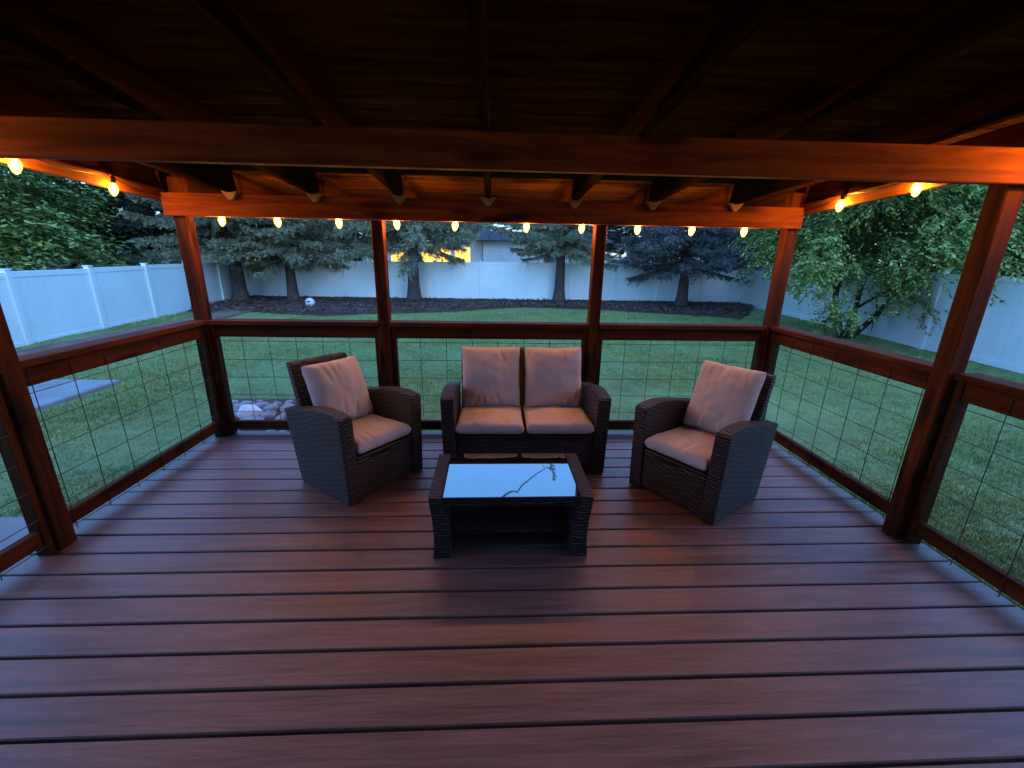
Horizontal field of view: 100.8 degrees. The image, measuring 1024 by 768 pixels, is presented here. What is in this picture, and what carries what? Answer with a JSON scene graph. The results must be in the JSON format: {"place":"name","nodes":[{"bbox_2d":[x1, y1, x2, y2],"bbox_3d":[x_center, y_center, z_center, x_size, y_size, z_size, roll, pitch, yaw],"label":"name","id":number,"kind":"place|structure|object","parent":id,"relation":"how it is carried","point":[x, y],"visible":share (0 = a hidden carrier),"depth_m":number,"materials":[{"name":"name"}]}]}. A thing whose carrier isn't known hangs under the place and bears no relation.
{"place":"outdoors","nodes":[
{"label":"outdoors","id":0,"kind":"place"},
{"bbox_2d":[0,517,75,549],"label":"patio","id":1,"kind":"structure","parent":0,"point":[9,526],"depth_m":2.65,"materials":[{"name":"concrete"}]},
{"bbox_2d":[28,379,120,411],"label":"concrete slab","id":2,"kind":"structure","parent":0,"point":[56,395],"depth_m":5.33,"materials":[{"name":"grey concrete"}]},
{"bbox_2d":[15,227,144,253],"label":"neighbour house","id":3,"kind":"structure","parent":0,"point":[109,253],"depth_m":23.31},
{"bbox_2d":[16,309,251,355],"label":"dirt path","id":4,"kind":"structure","parent":0,"point":[224,313],"depth_m":9.12,"materials":[{"name":"brown soil"}]},
{"bbox_2d":[386,225,489,284],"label":"neighbour house","id":5,"kind":"structure","parent":0,"point":[475,254],"depth_m":23.78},
{"bbox_2d":[390,252,418,264],"bbox_3d":[-6.032,-6.858,23.774,1.570,2.270,0.049,0,17,-3],"label":"window","id":6,"kind":"structure","parent":5,"relation":"in","point":[393,258],"depth_m":23.68,"materials":[{"name":"yellow glass"}]},
{"bbox_2d":[421,243,451,264],"bbox_3d":[-4.260,-6.802,23.869,1.720,2.170,0.049,0,17,-3],"label":"window","id":7,"kind":"structure","parent":5,"relation":"in","point":[426,258],"depth_m":23.78,"materials":[{"name":"yellow glass"}]},
{"bbox_2d":[454,246,470,283],"bbox_3d":[-2.788,-6.724,23.957,0.970,2.020,0.049,0,17,-3],"label":"window","id":8,"kind":"structure","parent":5,"relation":"in","point":[466,256],"depth_m":23.80,"materials":[{"name":"yellow glass"}]},
{"bbox_2d":[1,164,1017,267],"label":"sky","id":9,"kind":"structure","parent":0,"point":[1,164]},
{"bbox_2d":[0,297,1023,767],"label":"lawn","id":10,"kind":"structure","parent":0,"point":[786,421],"depth_m":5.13,"materials":[{"name":"green plant"}]},
{"bbox_2d":[0,260,247,347],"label":"vinyl fence","id":11,"kind":"object","parent":10,"relation":"on","point":[40,305],"visible":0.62,"depth_m":9.41,"materials":[{"name":"white plastic"}]},
{"bbox_2d":[231,398,296,430],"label":"rock bed soil","id":12,"kind":"object","parent":10,"relation":"on","point":[268,400],"depth_m":5.05,"materials":[{"name":"brown soil"}]},
{"bbox_2d":[233,403,243,407],"bbox_3d":[-3.113,0.265,4.849,0.160,0.062,0.099,16,23,-8],"label":"river rock","id":13,"kind":"object","parent":12,"relation":"on","point":[236,405],"visible":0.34,"depth_m":4.82,"materials":[{"name":"grey stone"}]},
{"bbox_2d":[240,401,253,404],"bbox_3d":[-3.111,0.231,4.969,0.179,0.072,0.135,1,5,27],"label":"river rock","id":14,"kind":"object","parent":12,"relation":"on","point":[246,402],"visible":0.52,"depth_m":4.93,"materials":[{"name":"grey stone"}]},
{"bbox_2d":[237,404,262,418],"bbox_3d":[-2.823,0.307,4.581,0.226,0.189,0.187,0,17,-4],"label":"boulder","id":15,"kind":"object","parent":12,"relation":"on","point":[246,407],"visible":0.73,"depth_m":4.51,"materials":[{"name":"beige stone"}]},
{"bbox_2d":[245,416,264,419],"bbox_3d":[-2.670,0.398,4.395,0.223,0.128,0.198,3,0,1],"label":"river rock","id":16,"kind":"object","parent":12,"relation":"on","point":[255,418],"visible":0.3,"depth_m":4.35,"materials":[{"name":"grey stone"}]},
{"bbox_2d":[253,403,263,407],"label":"river rock","id":17,"kind":"object","parent":12,"relation":"on","point":[260,405],"visible":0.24,"depth_m":4.83,"materials":[{"name":"grey stone"}]},
{"bbox_2d":[260,410,275,418],"bbox_3d":[-2.652,0.348,4.596,0.226,0.120,0.143,1,25,44],"label":"river rock","id":18,"kind":"object","parent":12,"relation":"on","point":[268,414],"visible":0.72,"depth_m":4.53,"materials":[{"name":"grey stone"}]},
{"bbox_2d":[263,403,279,410],"bbox_3d":[-2.720,0.279,4.785,0.215,0.108,0.154,-7,21,22],"label":"river rock","id":19,"kind":"object","parent":12,"relation":"on","point":[273,407],"visible":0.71,"depth_m":4.72,"materials":[{"name":"grey stone"}]},
{"bbox_2d":[275,414,285,419],"bbox_3d":[-2.475,0.378,4.526,0.100,0.084,0.144,3,32,-5],"label":"river rock","id":20,"kind":"object","parent":12,"relation":"on","point":[283,416],"visible":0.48,"depth_m":4.50,"materials":[{"name":"grey stone"}]},
{"bbox_2d":[280,402,293,411],"bbox_3d":[-2.555,0.281,4.812,0.180,0.117,0.201,18,38,27],"label":"river rock","id":21,"kind":"object","parent":12,"relation":"on","point":[285,405],"visible":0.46,"depth_m":4.77,"materials":[{"name":"grey stone"}]},
{"bbox_2d":[184,294,754,318],"bbox_3d":[-0.567,-2.744,14.933,20.600,0.106,4.998,0,17,-3],"label":"mulch bed","id":22,"kind":"object","parent":10,"relation":"on","point":[374,311],"visible":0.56,"depth_m":14.66,"materials":[{"name":"brown wood"}]},
{"bbox_2d":[115,192,327,299],"bbox_3d":[-9.639,-7.003,14.136,6.018,8.562,5.629,-10,20,-31],"label":"spruce tree","id":23,"kind":"object","parent":22,"relation":"on","point":[239,288],"visible":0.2,"depth_m":13.58,"materials":[{"name":"green plant"}]},
{"bbox_2d":[201,217,359,299],"bbox_3d":[-8.162,-6.816,14.709,5.168,7.920,5.323,-11,21,-35],"label":"spruce tree","id":24,"kind":"object","parent":22,"relation":"on","point":[304,257],"visible":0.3,"depth_m":14.46,"materials":[{"name":"green plant"}]},
{"bbox_2d":[305,298,314,306],"bbox_3d":[-6.660,-2.690,13.966,0.300,0.300,0.304,0,17,-3],"label":"play ball","id":25,"kind":"object","parent":22,"relation":"on","point":[310,301],"visible":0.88,"depth_m":13.87,"materials":[{"name":"white plastic"}]},
{"bbox_2d":[318,219,500,299],"bbox_3d":[-3.619,-8.388,15.125,6.083,10.890,6.460,16,23,42],"label":"spruce tree","id":26,"kind":"object","parent":22,"relation":"on","point":[411,239],"visible":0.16,"depth_m":14.86,"materials":[{"name":"green plant"}]},
{"bbox_2d":[495,223,618,301],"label":"spruce tree","id":27,"kind":"object","parent":22,"relation":"on","point":[547,245],"visible":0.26,"depth_m":15.84,"materials":[{"name":"green plant"}]},
{"bbox_2d":[606,225,763,305],"bbox_3d":[6.446,-6.695,15.031,5.576,8.003,5.943,1,17,1],"label":"spruce tree","id":28,"kind":"object","parent":22,"relation":"on","point":[712,253],"visible":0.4,"depth_m":14.90,"materials":[{"name":"green plant"}]},
{"bbox_2d":[244,260,746,301],"bbox_3d":[-0.359,-4.133,17.084,20.136,1.808,0.136,0,17,-3],"label":"vinyl fence","id":29,"kind":"object","parent":10,"relation":"on","point":[437,279],"visible":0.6,"depth_m":17.04,"materials":[{"name":"white plastic"}]},
{"bbox_2d":[726,184,1023,338],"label":"leafy tree","id":30,"kind":"object","parent":10,"relation":"on","point":[820,230],"visible":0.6,"depth_m":8.82,"materials":[{"name":"green plant"}]},
{"bbox_2d":[741,263,1023,373],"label":"vinyl fence","id":31,"kind":"object","parent":10,"relation":"on","point":[999,342],"visible":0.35,"depth_m":8.81,"materials":[{"name":"white plastic"}]},
{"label":"deck framing","id":32,"kind":"structure","parent":10,"relation":"on","visible":0},
{"bbox_2d":[0,431,1023,767],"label":"deck","id":33,"kind":"structure","parent":32,"relation":"on","point":[244,599],"depth_m":1.68,"materials":[{"name":"brown wood"}]},
{"bbox_2d":[0,370,55,579],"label":"railing","id":34,"kind":"object","parent":33,"relation":"on","point":[38,539],"visible":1,"depth_m":1.96,"materials":[{"name":"brown wood"}]},
{"bbox_2d":[18,320,224,526],"bbox_3d":[-2.343,0.161,2.693,0.122,0.945,1.329,0,17,-3],"label":"railing","id":35,"kind":"object","parent":33,"relation":"on","point":[39,367],"visible":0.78,"depth_m":2.53,"materials":[{"name":"brown wood"}]},
{"bbox_2d":[207,318,382,433],"bbox_3d":[-1.683,-0.039,3.397,1.280,0.945,0.122,0,17,-3],"label":"railing","id":36,"kind":"object","parent":33,"relation":"on","point":[268,328],"visible":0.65,"depth_m":3.29,"materials":[{"name":"brown wood"}]},
{"bbox_2d":[284,352,422,505],"bbox_3d":[-1.069,0.237,2.824,0.708,0.756,0.616,12,20,33],"label":"armchair","id":37,"kind":"object","parent":33,"relation":"on","point":[355,438],"visible":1,"depth_m":2.69,"materials":[{"name":"brown wicker"}]},
{"bbox_2d":[389,320,588,430],"bbox_3d":[-0.180,-0.033,3.466,1.549,0.945,0.122,0,17,-3],"label":"railing","id":38,"kind":"object","parent":33,"relation":"on","point":[472,330],"visible":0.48,"depth_m":3.34,"materials":[{"name":"brown wood"}]},
{"bbox_2d":[428,453,593,557],"bbox_3d":[-0.014,0.634,2.293,0.796,0.339,0.475,0,17,-3],"label":"coffee table","id":39,"kind":"object","parent":33,"relation":"on","point":[512,493],"visible":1,"depth_m":2.15,"materials":[{"name":"brown wicker"}]},
{"bbox_2d":[0,0,1023,549],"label":"deck shelter","id":40,"kind":"object","parent":33,"relation":"on","point":[600,116],"visible":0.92,"depth_m":1.62,"materials":[{"name":"brown wood"}]},
{"bbox_2d":[12,159,918,233],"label":"string lights","id":41,"kind":"object","parent":40,"relation":"hanging from","point":[113,179],"visible":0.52,"depth_m":2.58,"materials":[{"name":"glass"}]},
{"bbox_2d":[440,347,611,473],"bbox_3d":[0.080,0.151,3.117,1.129,0.790,0.659,0,17,-3],"label":"loveseat","id":42,"kind":"object","parent":33,"relation":"on","point":[515,400],"visible":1,"depth_m":3.02,"materials":[{"name":"brown wicker"}]},
{"bbox_2d":[595,322,766,429],"bbox_3d":[1.365,-0.026,3.536,1.365,0.945,0.122,0,17,-3],"label":"railing","id":43,"kind":"object","parent":33,"relation":"on","point":[680,332],"visible":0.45,"depth_m":3.42,"materials":[{"name":"brown wood"}]},
{"bbox_2d":[629,360,777,525],"bbox_3d":[1.240,0.296,2.696,0.706,0.795,0.616,-11,21,-35],"label":"armchair","id":44,"kind":"object","parent":33,"relation":"on","point":[703,452],"visible":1,"depth_m":2.58,"materials":[{"name":"brown wicker"}]},
{"bbox_2d":[763,326,933,518],"bbox_3d":[2.151,0.179,2.897,0.122,0.945,1.329,0,17,-3],"label":"railing","id":45,"kind":"object","parent":33,"relation":"on","point":[910,370],"visible":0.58,"depth_m":2.70,"materials":[{"name":"brown wood"}]},
{"bbox_2d":[904,373,1023,609],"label":"railing","id":46,"kind":"object","parent":33,"relation":"on","point":[999,395],"visible":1,"depth_m":2.01,"materials":[{"name":"brown wood"}]},
{"bbox_2d":[170,257,1013,345],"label":"ground","id":47,"kind":"structure","parent":0,"point":[545,295],"depth_m":18.86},
{"bbox_2d":[0,163,137,270],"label":"leafy tree","id":48,"kind":"object","parent":47,"relation":"on","point":[26,229],"visible":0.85,"depth_m":11.42,"materials":[{"name":"green plant"}]},
{"bbox_2d":[0,163,164,270],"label":"leafy tree","id":49,"kind":"object","parent":47,"relation":"on","point":[104,210],"visible":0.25,"depth_m":15.57,"materials":[{"name":"green plant"}]},
{"bbox_2d":[0,252,248,291],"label":"vinyl fence","id":50,"kind":"object","parent":47,"relation":"on","point":[80,264],"visible":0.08,"depth_m":17.56,"materials":[{"name":"white plastic"}]},
{"bbox_2d":[40,175,223,253],"bbox_3d":[-15.501,-9.429,17.470,7.361,11.130,7.870,3,17,5],"label":"spruce tree","id":51,"kind":"object","parent":47,"relation":"on","point":[148,231],"visible":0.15,"depth_m":16.54,"materials":[{"name":"green plant"}]},
{"bbox_2d":[135,200,334,260],"bbox_3d":[-12.690,-8.414,20.264,9.396,8.702,9.022,14,21,36],"label":"leafy tree","id":52,"kind":"object","parent":47,"relation":"on","point":[313,239],"depth_m":19.32,"materials":[{"name":"green plant"}]},
{"bbox_2d":[142,238,365,260],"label":"neighbour house","id":53,"kind":"structure","parent":47,"relation":"on","point":[323,252],"depth_m":29.02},
{"bbox_2d":[318,219,403,260],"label":"spruce tree","id":54,"kind":"object","parent":47,"relation":"on","point":[359,235],"visible":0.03,"depth_m":29.92,"materials":[{"name":"green plant"}]},
{"bbox_2d":[490,223,585,231],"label":"spruce tree","id":55,"kind":"object","parent":47,"relation":"on","point":[516,229],"visible":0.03,"depth_m":32.69,"materials":[{"name":"green plant"}]},
{"bbox_2d":[476,231,613,284],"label":"neighbour house","id":56,"kind":"structure","parent":47,"relation":"on","point":[496,247],"depth_m":22.93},
{"bbox_2d":[588,225,655,263],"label":"spruce tree","id":57,"kind":"object","parent":47,"relation":"on","point":[616,235],"visible":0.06,"depth_m":30.77,"materials":[{"name":"green plant"}]},
{"bbox_2d":[626,222,810,284],"bbox_3d":[9.749,-7.839,20.277,9.823,8.307,9.432,-5,18,-18],"label":"leafy tree","id":58,"kind":"object","parent":47,"relation":"on","point":[751,262],"visible":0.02,"depth_m":17.79,"materials":[{"name":"green plant"}]},
{"bbox_2d":[759,192,1016,273],"bbox_3d":[14.191,-6.158,15.530,9.432,7.911,9.823,-5,18,-19],"label":"leafy tree","id":59,"kind":"object","parent":47,"relation":"on","point":[891,241],"visible":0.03,"depth_m":13.75,"materials":[{"name":"green plant"}]},
{"bbox_2d":[880,184,1023,276],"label":"leafy tree","id":60,"kind":"object","parent":47,"relation":"on","point":[1002,273],"visible":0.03,"depth_m":9.43,"materials":[{"name":"green plant"}]}
]}

